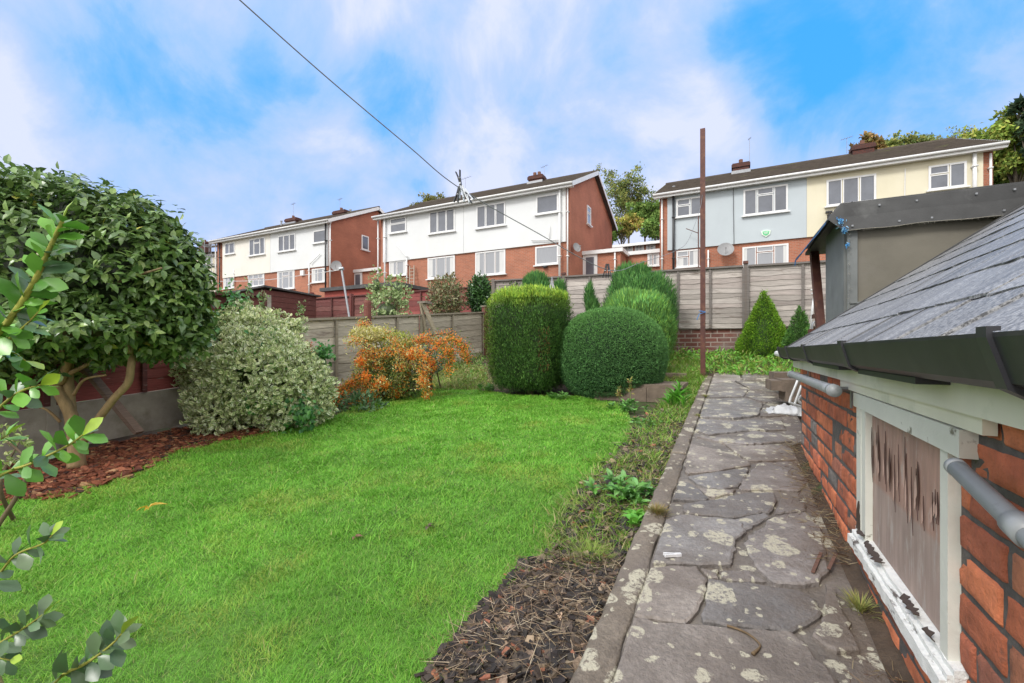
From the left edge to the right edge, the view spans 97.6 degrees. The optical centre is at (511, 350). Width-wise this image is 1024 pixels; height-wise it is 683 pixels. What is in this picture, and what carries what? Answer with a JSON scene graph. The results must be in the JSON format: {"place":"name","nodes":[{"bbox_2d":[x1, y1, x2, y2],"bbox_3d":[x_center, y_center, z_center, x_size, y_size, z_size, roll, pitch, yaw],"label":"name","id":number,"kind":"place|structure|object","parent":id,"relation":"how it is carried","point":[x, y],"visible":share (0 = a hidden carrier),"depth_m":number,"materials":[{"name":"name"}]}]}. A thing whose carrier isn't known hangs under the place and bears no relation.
{"place":"outdoors","nodes":[
{"label":"outdoors","id":0,"kind":"place"},
{"bbox_2d":[0,388,636,682],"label":"lawn","id":1,"kind":"structure","parent":0,"point":[242,644],"depth_m":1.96,"materials":[{"name":"plant"}]},
{"bbox_2d":[0,423,33,526],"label":"variegated sprig","id":2,"kind":"object","parent":1,"relation":"on","point":[10,506],"visible":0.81,"depth_m":2.58,"materials":[{"name":"green plant"}]},
{"bbox_2d":[0,201,141,682],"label":"broadleaf shrub","id":3,"kind":"object","parent":1,"relation":"on","point":[18,291],"visible":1,"depth_m":0.96,"materials":[{"name":"green plant"}]},
{"bbox_2d":[547,390,570,399],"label":"leafy plant","id":4,"kind":"object","parent":1,"relation":"on","point":[557,395],"visible":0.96,"depth_m":5.86,"materials":[{"name":"green plant"}]},
{"bbox_2d":[615,377,633,402],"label":"seed stems","id":5,"kind":"object","parent":1,"relation":"on","point":[619,391],"visible":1,"depth_m":5.24,"materials":[{"name":"brown plant"}]},
{"bbox_2d":[2,330,797,682],"bbox_3d":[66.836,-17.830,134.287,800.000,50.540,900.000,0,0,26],"label":"ground","id":6,"kind":"structure","parent":0,"point":[630,414],"depth_m":6.51,"materials":[{"name":"soil"}]},
{"bbox_2d":[0,422,269,505],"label":"red bark mulch","id":7,"kind":"object","parent":6,"relation":"on","point":[109,461],"visible":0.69,"depth_m":3.79,"materials":[{"name":"wood"}]},
{"bbox_2d":[80,363,143,434],"bbox_3d":[-3.750,0.418,4.169,0.611,0.706,0.085,0,0,1],"label":"plank","id":8,"kind":"object","parent":7,"relation":"on","point":[125,416],"visible":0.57,"depth_m":4.14,"materials":[{"name":"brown wood"}]},
{"bbox_2d":[0,154,224,468],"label":"camellia","id":9,"kind":"object","parent":7,"relation":"on","point":[137,279],"visible":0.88,"depth_m":3.40,"materials":[{"name":"green plant"}]},
{"bbox_2d":[0,292,270,461],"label":"red fence","id":10,"kind":"object","parent":6,"relation":"on","point":[153,409],"visible":0.16,"depth_m":4.52,"materials":[{"name":"brown wood"}]},
{"bbox_2d":[196,240,216,291],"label":"house","id":11,"kind":"structure","parent":6,"relation":"on","point":[207,251],"depth_m":45.32,"materials":[{"name":"brick"}]},
{"bbox_2d":[198,239,216,281],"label":"scaffold","id":12,"kind":"object","parent":6,"relation":"on","point":[211,247],"visible":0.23,"depth_m":43.08,"materials":[{"name":"metal"}]},
{"bbox_2d":[168,274,340,435],"bbox_3d":[-2.814,0.016,5.019,2.039,1.906,1.393,0,0,26],"label":"variegated shrub","id":13,"kind":"object","parent":6,"relation":"on","point":[254,370],"visible":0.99,"depth_m":4.65,"materials":[{"name":"green plant"}]},
{"bbox_2d":[232,285,321,318],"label":"garden shed","id":14,"kind":"structure","parent":6,"relation":"on","point":[286,300],"depth_m":13.64,"materials":[{"name":"red wood"}]},
{"bbox_2d":[208,198,384,297],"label":"house","id":15,"kind":"structure","parent":6,"relation":"on","point":[297,247],"depth_m":32.89,"materials":[{"name":"paint"}]},
{"bbox_2d":[222,277,234,289],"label":"window","id":16,"kind":"structure","parent":15,"relation":"in","point":[224,279],"depth_m":35.87,"materials":[{"name":"white plastic"}]},
{"bbox_2d":[223,242,235,255],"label":"window","id":17,"kind":"structure","parent":15,"relation":"in","point":[229,247],"depth_m":35.54,"materials":[{"name":"white plastic"}]},
{"bbox_2d":[247,237,265,256],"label":"window","id":18,"kind":"structure","parent":15,"relation":"in","point":[257,249],"depth_m":34.06,"materials":[{"name":"white plastic"}]},
{"bbox_2d":[248,273,264,286],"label":"window","id":19,"kind":"structure","parent":15,"relation":"in","point":[256,277],"depth_m":34.22,"materials":[{"name":"white plastic"}]},
{"bbox_2d":[276,233,295,252],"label":"window","id":20,"kind":"structure","parent":15,"relation":"in","point":[286,243],"depth_m":32.55,"materials":[{"name":"white plastic"}]},
{"bbox_2d":[277,270,295,289],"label":"window","id":21,"kind":"structure","parent":15,"relation":"in","point":[285,283],"depth_m":32.74,"materials":[{"name":"white plastic"}]},
{"bbox_2d":[310,268,324,283],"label":"window","id":22,"kind":"structure","parent":15,"relation":"in","point":[320,277],"depth_m":31.26,"materials":[{"name":"white plastic"}]},
{"bbox_2d":[311,229,326,244],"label":"window","id":23,"kind":"structure","parent":15,"relation":"in","point":[318,235],"depth_m":31.08,"materials":[{"name":"white plastic"}]},
{"bbox_2d":[361,235,370,251],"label":"window","id":24,"kind":"structure","parent":15,"relation":"in","point":[364,239],"depth_m":33.55,"materials":[{"name":"white plastic"}]},
{"bbox_2d":[339,267,349,316],"bbox_3d":[-4.572,-1.565,12.329,0.463,1.528,0.141,0,0,26],"label":"prop pole","id":25,"kind":"object","parent":6,"relation":"on","point":[341,269],"visible":0.83,"depth_m":12.30,"materials":[{"name":"metal"}]},
{"bbox_2d":[333,387,389,412],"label":"bramble","id":26,"kind":"object","parent":6,"relation":"on","point":[352,399],"visible":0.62,"depth_m":5.65,"materials":[{"name":"green plant"}]},
{"bbox_2d":[353,267,380,284],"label":"link building","id":27,"kind":"structure","parent":6,"relation":"on","point":[361,276],"depth_m":32.28,"materials":[{"name":"brick"}]},
{"bbox_2d":[354,272,361,284],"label":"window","id":28,"kind":"structure","parent":27,"relation":"in","point":[357,276],"depth_m":32.50,"materials":[{"name":"white plastic"}]},
{"bbox_2d":[319,281,431,311],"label":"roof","id":29,"kind":"structure","parent":6,"relation":"on","point":[360,289],"depth_m":17.60,"materials":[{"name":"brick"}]},
{"bbox_2d":[270,300,489,389],"bbox_3d":[-1.888,-0.093,8.526,0.308,2.048,5.814,0,0,26],"label":"timber fence","id":30,"kind":"object","parent":6,"relation":"on","point":[336,330],"visible":0.45,"depth_m":8.15,"materials":[{"name":"grey wood"}]},
{"bbox_2d":[360,265,413,317],"bbox_3d":[-2.450,-0.671,8.796,1.107,2.084,0.962,0,0,26],"label":"variegated shrub","id":31,"kind":"object","parent":6,"relation":"on","point":[397,291],"visible":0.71,"depth_m":8.77,"materials":[{"name":"green plant"}]},
{"bbox_2d":[310,286,488,331],"bbox_3d":[-3.659,-1.025,14.063,7.602,2.050,0.120,0,0,26],"label":"red fence","id":32,"kind":"object","parent":6,"relation":"on","point":[326,307],"visible":0.16,"depth_m":14.84,"materials":[{"name":"brown wood"}]},
{"bbox_2d":[332,316,476,406],"bbox_3d":[-1.584,0.239,6.511,2.151,1.518,1.361,0,0,2],"label":"firethorn","id":33,"kind":"object","parent":6,"relation":"on","point":[384,380],"visible":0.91,"depth_m":6.19,"materials":[{"name":"orange plant"}]},
{"bbox_2d":[410,192,444,205],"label":"tree","id":34,"kind":"object","parent":6,"relation":"on","point":[430,197],"visible":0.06,"depth_m":71.35,"materials":[{"name":"green plant"}]},
{"bbox_2d":[417,332,450,389],"bbox_3d":[-1.255,0.197,7.091,0.717,0.992,0.646,0,0,26],"label":"white edged shrub","id":35,"kind":"object","parent":6,"relation":"on","point":[439,365],"visible":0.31,"depth_m":7.03,"materials":[{"name":"green plant"}]},
{"bbox_2d":[422,272,469,313],"bbox_3d":[-1.605,-1.081,11.209,1.115,1.845,1.167,0,0,26],"label":"straggly shrub","id":36,"kind":"object","parent":6,"relation":"on","point":[440,298],"visible":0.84,"depth_m":10.98,"materials":[{"name":"green plant"}]},
{"bbox_2d":[465,270,490,311],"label":"shrub","id":37,"kind":"object","parent":6,"relation":"on","point":[479,287],"visible":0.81,"depth_m":11.50,"materials":[{"name":"green plant"}]},
{"bbox_2d":[475,382,494,390],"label":"leafy plant","id":38,"kind":"object","parent":6,"relation":"on","point":[489,387],"visible":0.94,"depth_m":6.68,"materials":[{"name":"green plant"}]},
{"bbox_2d":[371,165,617,287],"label":"house","id":39,"kind":"structure","parent":6,"relation":"on","point":[466,240],"depth_m":25.52,"materials":[{"name":"paint"}]},
{"bbox_2d":[387,260,407,276],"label":"window","id":40,"kind":"structure","parent":39,"relation":"in","point":[395,267],"depth_m":28.11,"materials":[{"name":"white plastic"}]},
{"bbox_2d":[388,216,407,234],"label":"window","id":41,"kind":"structure","parent":39,"relation":"in","point":[401,227],"depth_m":27.95,"materials":[{"name":"white plastic"}]},
{"bbox_2d":[409,265,414,284],"bbox_3d":[-6.094,-4.536,27.300,0.577,1.383,0.299,0,0,26],"label":"ladder","id":42,"kind":"object","parent":39,"relation":"attached to","point":[413,278],"visible":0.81,"depth_m":27.28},
{"bbox_2d":[426,255,455,279],"bbox_3d":[-4.230,-4.924,26.601,2.115,1.323,0.140,0,0,26],"label":"window","id":43,"kind":"structure","parent":39,"relation":"in","point":[437,266],"depth_m":26.67,"materials":[{"name":"white plastic"}]},
{"bbox_2d":[427,208,455,235],"bbox_3d":[-4.160,-7.629,26.455,1.992,1.392,0.140,0,0,26],"label":"window","id":44,"kind":"structure","parent":39,"relation":"in","point":[440,221],"depth_m":26.48,"materials":[{"name":"white plastic"}]},
{"bbox_2d":[474,201,506,229],"bbox_3d":[-1.210,-7.533,24.986,2.007,1.347,0.140,0,0,26],"label":"window","id":45,"kind":"structure","parent":39,"relation":"in","point":[487,217],"depth_m":25.01,"materials":[{"name":"white plastic"}]},
{"bbox_2d":[475,249,506,276],"bbox_3d":[-1.246,-4.907,25.116,2.084,1.397,0.140,0,0,26],"label":"window","id":46,"kind":"structure","parent":39,"relation":"in","point":[491,263],"depth_m":25.12,"materials":[{"name":"white plastic"}]},
{"bbox_2d":[533,245,557,266],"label":"window","id":47,"kind":"structure","parent":39,"relation":"in","point":[544,255],"depth_m":23.64,"materials":[{"name":"white plastic"}]},
{"bbox_2d":[534,193,557,215],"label":"window","id":48,"kind":"structure","parent":39,"relation":"in","point":[547,204],"depth_m":23.51,"materials":[{"name":"white plastic"}]},
{"bbox_2d":[586,205,592,227],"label":"window","id":49,"kind":"structure","parent":39,"relation":"in","point":[588,223],"depth_m":25.92,"materials":[{"name":"white plastic"}]},
{"bbox_2d":[482,282,575,394],"bbox_3d":[0.267,-0.097,6.529,1.289,1.778,1.216,0,0,26],"label":"clipped conifer","id":50,"kind":"object","parent":6,"relation":"on","point":[527,324],"visible":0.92,"depth_m":6.10,"materials":[{"name":"green plant"}]},
{"bbox_2d":[522,269,568,303],"bbox_3d":[0.529,-0.624,8.896,1.222,2.095,1.004,0,0,26],"label":"juniper","id":51,"kind":"object","parent":6,"relation":"on","point":[535,277],"visible":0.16,"depth_m":8.82,"materials":[{"name":"green plant"}]},
{"bbox_2d":[413,404,688,682],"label":"dark bark mulch","id":52,"kind":"object","parent":6,"relation":"on","point":[535,639],"visible":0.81,"depth_m":1.64,"materials":[{"name":"wood"}]},
{"bbox_2d":[559,538,620,571],"bbox_3d":[0.361,0.908,2.015,0.348,0.111,0.354,0,0,26],"label":"grass tuft","id":53,"kind":"object","parent":52,"relation":"on","point":[589,548],"visible":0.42,"depth_m":2.03,"materials":[{"name":"plant"}]},
{"bbox_2d":[583,468,655,510],"bbox_3d":[0.654,0.826,2.670,0.438,0.178,0.337,0,0,39],"label":"leafy plant","id":54,"kind":"object","parent":52,"relation":"on","point":[633,493],"visible":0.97,"depth_m":2.64,"materials":[{"name":"green plant"}]},
{"bbox_2d":[622,508,645,525],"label":"leafy plant","id":55,"kind":"object","parent":52,"relation":"on","point":[633,517],"visible":0.86,"depth_m":2.34,"materials":[{"name":"green plant"}]},
{"bbox_2d":[629,416,665,429],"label":"leafy plant","id":56,"kind":"object","parent":52,"relation":"on","point":[643,420],"visible":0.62,"depth_m":4.33,"materials":[{"name":"green plant"}]},
{"bbox_2d":[409,352,710,682],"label":"rough grass","id":57,"kind":"structure","parent":6,"relation":"on","point":[695,381],"depth_m":3.17,"materials":[{"name":"plant"}]},
{"bbox_2d":[582,247,628,274],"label":"link building","id":58,"kind":"structure","parent":6,"relation":"on","point":[612,257],"depth_m":24.58,"materials":[{"name":"brick"}]},
{"bbox_2d":[583,254,596,274],"bbox_3d":[4.323,-4.478,24.834,0.817,1.854,0.078,0,0,26],"label":"door","id":59,"kind":"structure","parent":58,"relation":"in","point":[588,268],"depth_m":24.80,"materials":[{"name":"white plastic"}]},
{"bbox_2d":[557,306,668,398],"bbox_3d":[1.373,0.072,6.219,1.537,1.403,1.401,0,0,26],"label":"round shrub","id":60,"kind":"object","parent":6,"relation":"on","point":[609,349],"visible":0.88,"depth_m":5.71,"materials":[{"name":"green plant"}]},
{"bbox_2d":[612,225,623,244],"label":"tree","id":61,"kind":"object","parent":6,"relation":"on","point":[614,236],"visible":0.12,"depth_m":54.16,"materials":[{"name":"green plant"}]},
{"bbox_2d":[443,345,799,384],"bbox_3d":[1.915,0.217,8.055,8.236,0.728,3.622,0,0,26],"label":"ground cover","id":62,"kind":"object","parent":6,"relation":"on","point":[713,356],"visible":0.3,"depth_m":7.70,"materials":[{"name":"green plant"}]},
{"bbox_2d":[593,163,655,242],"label":"tree","id":63,"kind":"object","parent":6,"relation":"on","point":[624,188],"visible":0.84,"depth_m":60.52,"materials":[{"name":"green plant"}]},
{"bbox_2d":[605,398,648,414],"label":"leafy plant","id":64,"kind":"object","parent":6,"relation":"on","point":[624,403],"visible":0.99,"depth_m":5.04,"materials":[{"name":"green plant"}]},
{"bbox_2d":[612,212,645,243],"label":"tree","id":65,"kind":"object","parent":6,"relation":"on","point":[632,223],"visible":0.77,"depth_m":54.06,"materials":[{"name":"yellow plant"}]},
{"bbox_2d":[582,260,680,343],"bbox_3d":[2.312,-0.657,8.673,1.797,2.226,1.330,0,0,26],"label":"juniper","id":66,"kind":"object","parent":6,"relation":"on","point":[641,276],"visible":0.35,"depth_m":8.46,"materials":[{"name":"green plant"}]},
{"bbox_2d":[612,240,659,251],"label":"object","id":67,"kind":"structure","parent":6,"relation":"on","point":[638,246],"depth_m":43.73,"materials":[{"name":"paint"}]},
{"bbox_2d":[599,286,677,363],"bbox_3d":[2.042,-0.314,7.508,1.453,1.645,1.192,0,0,26],"label":"juniper","id":68,"kind":"object","parent":6,"relation":"on","point":[655,305],"visible":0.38,"depth_m":7.16,"materials":[{"name":"green plant"}]},
{"bbox_2d":[570,376,711,682],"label":"kerb","id":69,"kind":"structure","parent":6,"relation":"on","point":[599,662],"depth_m":1.72,"materials":[{"name":"concrete"}]},
{"bbox_2d":[641,502,676,518],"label":"grass tuft","id":70,"kind":"object","parent":69,"relation":"on","point":[658,509],"visible":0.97,"depth_m":2.29,"materials":[{"name":"plant"}]},
{"bbox_2d":[595,373,687,402],"bbox_3d":[1.938,0.491,6.466,1.150,0.285,1.846,0,0,26],"label":"stone step","id":71,"kind":"object","parent":6,"relation":"on","point":[654,392],"visible":0.45,"depth_m":5.61,"materials":[{"name":"stone"}]},
{"bbox_2d":[625,199,659,241],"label":"tree","id":72,"kind":"object","parent":6,"relation":"on","point":[648,210],"visible":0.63,"depth_m":54.58,"materials":[{"name":"green plant"}]},
{"bbox_2d":[627,249,659,269],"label":"link building","id":73,"kind":"structure","parent":6,"relation":"on","point":[643,255],"depth_m":24.93,"materials":[{"name":"brick"}]},
{"bbox_2d":[648,253,659,266],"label":"window","id":74,"kind":"structure","parent":73,"relation":"in","point":[654,262],"depth_m":24.81,"materials":[{"name":"white plastic"}]},
{"bbox_2d":[639,217,659,240],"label":"tree","id":75,"kind":"object","parent":6,"relation":"on","point":[651,227],"visible":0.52,"depth_m":51.54,"materials":[{"name":"green plant"}]},
{"bbox_2d":[487,326,814,354],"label":"brick wall","id":76,"kind":"structure","parent":6,"relation":"on","point":[722,338],"depth_m":8.97,"materials":[{"name":"brick"}]},
{"bbox_2d":[491,260,825,353],"bbox_3d":[3.654,-0.746,9.041,9.276,2.091,0.095,0,0,26],"label":"timber fence","id":77,"kind":"object","parent":76,"relation":"on","point":[732,294],"visible":0.27,"depth_m":8.77,"materials":[{"name":"grey wood"}]},
{"bbox_2d":[660,380,692,406],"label":"leafy plant","id":78,"kind":"object","parent":6,"relation":"on","point":[675,395],"visible":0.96,"depth_m":5.13,"materials":[{"name":"green plant"}]},
{"bbox_2d":[697,128,705,374],"bbox_3d":[2.962,-1.476,7.010,0.139,3.993,0.122,0,0,26],"label":"clothes pole","id":79,"kind":"object","parent":6,"relation":"on","point":[702,272],"visible":0.92,"depth_m":6.99,"materials":[{"name":"metal"}]},
{"bbox_2d":[239,0,701,270],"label":"clothes line","id":80,"kind":"object","parent":79,"relation":"attached to","point":[419,155],"visible":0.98,"depth_m":2.62,"materials":[{"name":"plastic"}]},
{"bbox_2d":[735,289,786,360],"bbox_3d":[4.697,-0.369,8.350,1.032,1.576,1.036,0,0,26],"label":"cone conifer","id":81,"kind":"object","parent":6,"relation":"on","point":[763,336],"visible":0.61,"depth_m":8.16,"materials":[{"name":"green plant"}]},
{"bbox_2d":[779,305,813,347],"bbox_3d":[4.798,-0.296,7.521,0.541,0.969,0.552,0,0,26],"label":"young conifer","id":82,"kind":"object","parent":6,"relation":"on","point":[798,328],"visible":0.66,"depth_m":7.44,"materials":[{"name":"green plant"}]},
{"bbox_2d":[653,136,1009,269],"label":"house","id":83,"kind":"structure","parent":6,"relation":"on","point":[782,213],"depth_m":21.48,"materials":[{"name":"paint"}]},
{"bbox_2d":[675,196,699,218],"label":"window","id":84,"kind":"structure","parent":83,"relation":"in","point":[681,211],"depth_m":23.25,"materials":[{"name":"white plastic"}]},
{"bbox_2d":[675,249,699,268],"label":"window","id":85,"kind":"structure","parent":83,"relation":"in","point":[681,262],"depth_m":23.35,"materials":[{"name":"white plastic"}]},
{"bbox_2d":[742,243,788,267],"bbox_3d":[12.287,-4.567,21.782,1.953,1.120,0.050,0,0,26],"label":"window","id":86,"kind":"structure","parent":83,"relation":"in","point":[781,251],"depth_m":21.75,"materials":[{"name":"white plastic"}]},
{"bbox_2d":[742,184,789,217],"bbox_3d":[12.229,-7.257,21.649,2.039,1.349,0.140,0,0,26],"label":"window","id":87,"kind":"structure","parent":83,"relation":"in","point":[764,202],"depth_m":21.67,"materials":[{"name":"white plastic"}]},
{"bbox_2d":[824,173,875,207],"bbox_3d":[15.235,-7.199,20.153,1.977,1.272,0.140,0,0,26],"label":"window","id":88,"kind":"structure","parent":83,"relation":"in","point":[833,187],"depth_m":20.20,"materials":[{"name":"white plastic"}]},
{"bbox_2d":[926,161,970,192],"bbox_3d":[18.164,-7.276,18.695,1.361,1.096,0.140,0,0,26],"label":"window","id":89,"kind":"structure","parent":83,"relation":"in","point":[958,170],"depth_m":18.71,"materials":[{"name":"white plastic"}]},
{"bbox_2d":[848,130,887,150],"bbox_3d":[30.440,-13.374,38.382,3.493,10.911,2.719,0,0,-20],"label":"tree","id":90,"kind":"object","parent":6,"relation":"on","point":[869,137],"visible":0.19,"depth_m":37.65,"materials":[{"name":"brown plant"}]},
{"bbox_2d":[774,203,1023,682],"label":"brick shed","id":91,"kind":"structure","parent":6,"relation":"on","point":[912,412],"depth_m":1.07,"materials":[{"name":"red brick"}]},
{"bbox_2d":[847,393,978,682],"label":"window frame","id":92,"kind":"structure","parent":91,"relation":"in","point":[906,535],"depth_m":1.15,"materials":[{"name":"white paint"}]},
{"bbox_2d":[884,130,942,146],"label":"tree","id":93,"kind":"object","parent":6,"relation":"on","point":[894,140],"visible":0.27,"depth_m":42.31,"materials":[{"name":"green plant"}]},
{"bbox_2d":[936,122,983,139],"bbox_3d":[40.074,-14.799,40.644,4.209,10.895,3.901,0,0,-21],"label":"tree","id":94,"kind":"object","parent":6,"relation":"on","point":[962,132],"visible":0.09,"depth_m":39.80,"materials":[{"name":"green plant"}]},
{"bbox_2d":[953,105,1023,182],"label":"tree","id":95,"kind":"object","parent":6,"relation":"on","point":[1008,161],"visible":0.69,"depth_m":29.47,"materials":[{"name":"green plant"}]},
{"bbox_2d":[993,171,1021,184],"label":"tree","id":96,"kind":"object","parent":6,"relation":"on","point":[1000,181],"visible":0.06,"depth_m":31.35,"materials":[{"name":"green plant"}]},
{"bbox_2d":[1003,93,1023,157],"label":"tree","id":97,"kind":"object","parent":6,"relation":"on","point":[1016,106],"visible":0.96,"depth_m":28.44,"materials":[{"name":"green plant"}]},
{"bbox_2d":[0,0,1023,250],"label":"sky","id":98,"kind":"structure","parent":0,"point":[201,107],"materials":[{"name":"blue"}]},
{"bbox_2d":[663,552,681,557],"bbox_3d":[0.664,0.844,1.854,0.076,0.016,0.026,0,0,-3],"label":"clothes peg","id":99,"kind":"object","parent":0,"point":[669,554],"visible":1,"depth_m":1.85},
{"bbox_2d":[610,373,889,682],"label":"path","id":100,"kind":"structure","parent":0,"point":[739,543],"depth_m":1.70,"materials":[{"name":"stone"}]},
{"bbox_2d":[727,624,760,655],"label":"twig","id":101,"kind":"object","parent":100,"relation":"on","point":[755,651],"visible":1,"depth_m":1.38,"materials":[{"name":"wood"}]},
{"bbox_2d":[765,371,800,401],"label":"stone blocks","id":102,"kind":"object","parent":100,"relation":"on","point":[782,383],"depth_m":4.60,"materials":[{"name":"stone"}]},
{"bbox_2d":[766,403,800,415],"bbox_3d":[2.675,0.563,4.370,0.382,0.093,0.343,0,0,26],"label":"plastic bag","id":103,"kind":"object","parent":100,"relation":"on","point":[786,409],"visible":0.73,"depth_m":4.30,"materials":[{"name":"plastic"}]},
{"bbox_2d":[788,380,800,407],"bbox_3d":[2.450,0.356,3.863,0.151,0.264,0.049,0,0,-3],"label":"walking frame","id":104,"kind":"object","parent":100,"relation":"on","point":[797,398],"visible":0.74,"depth_m":3.84,"materials":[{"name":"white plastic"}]},
{"bbox_2d":[811,552,821,572],"bbox_3d":[1.199,0.830,1.762,0.012,0.020,0.176,0,0,43],"label":"bark strip","id":105,"kind":"object","parent":100,"relation":"on","point":[815,565],"visible":1,"depth_m":1.75,"materials":[{"name":"wood"}]},
{"bbox_2d":[827,553,837,569],"bbox_3d":[1.262,0.827,1.766,0.138,0.017,0.012,0,0,-45],"label":"bark strip","id":106,"kind":"object","parent":100,"relation":"on","point":[831,562],"visible":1,"depth_m":1.75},
{"bbox_2d":[769,440,906,682],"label":"dry litter","id":107,"kind":"object","parent":100,"relation":"on","point":[814,513],"visible":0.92,"depth_m":2.15,"materials":[{"name":"brown plant"}]},
{"bbox_2d":[792,442,914,682],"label":"soil strip","id":108,"kind":"object","parent":100,"relation":"on","point":[880,634],"visible":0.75,"depth_m":1.53,"materials":[{"name":"soil"}]},
{"bbox_2d":[834,586,885,621],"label":"grass tuft","id":109,"kind":"object","parent":108,"relation":"on","point":[861,607],"visible":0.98,"depth_m":1.51,"materials":[{"name":"plant"}]},
{"bbox_2d":[794,181,1023,332],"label":"felt porch","id":110,"kind":"object","parent":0,"point":[868,248],"visible":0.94,"depth_m":3.31,"materials":[{"name":"wood"}]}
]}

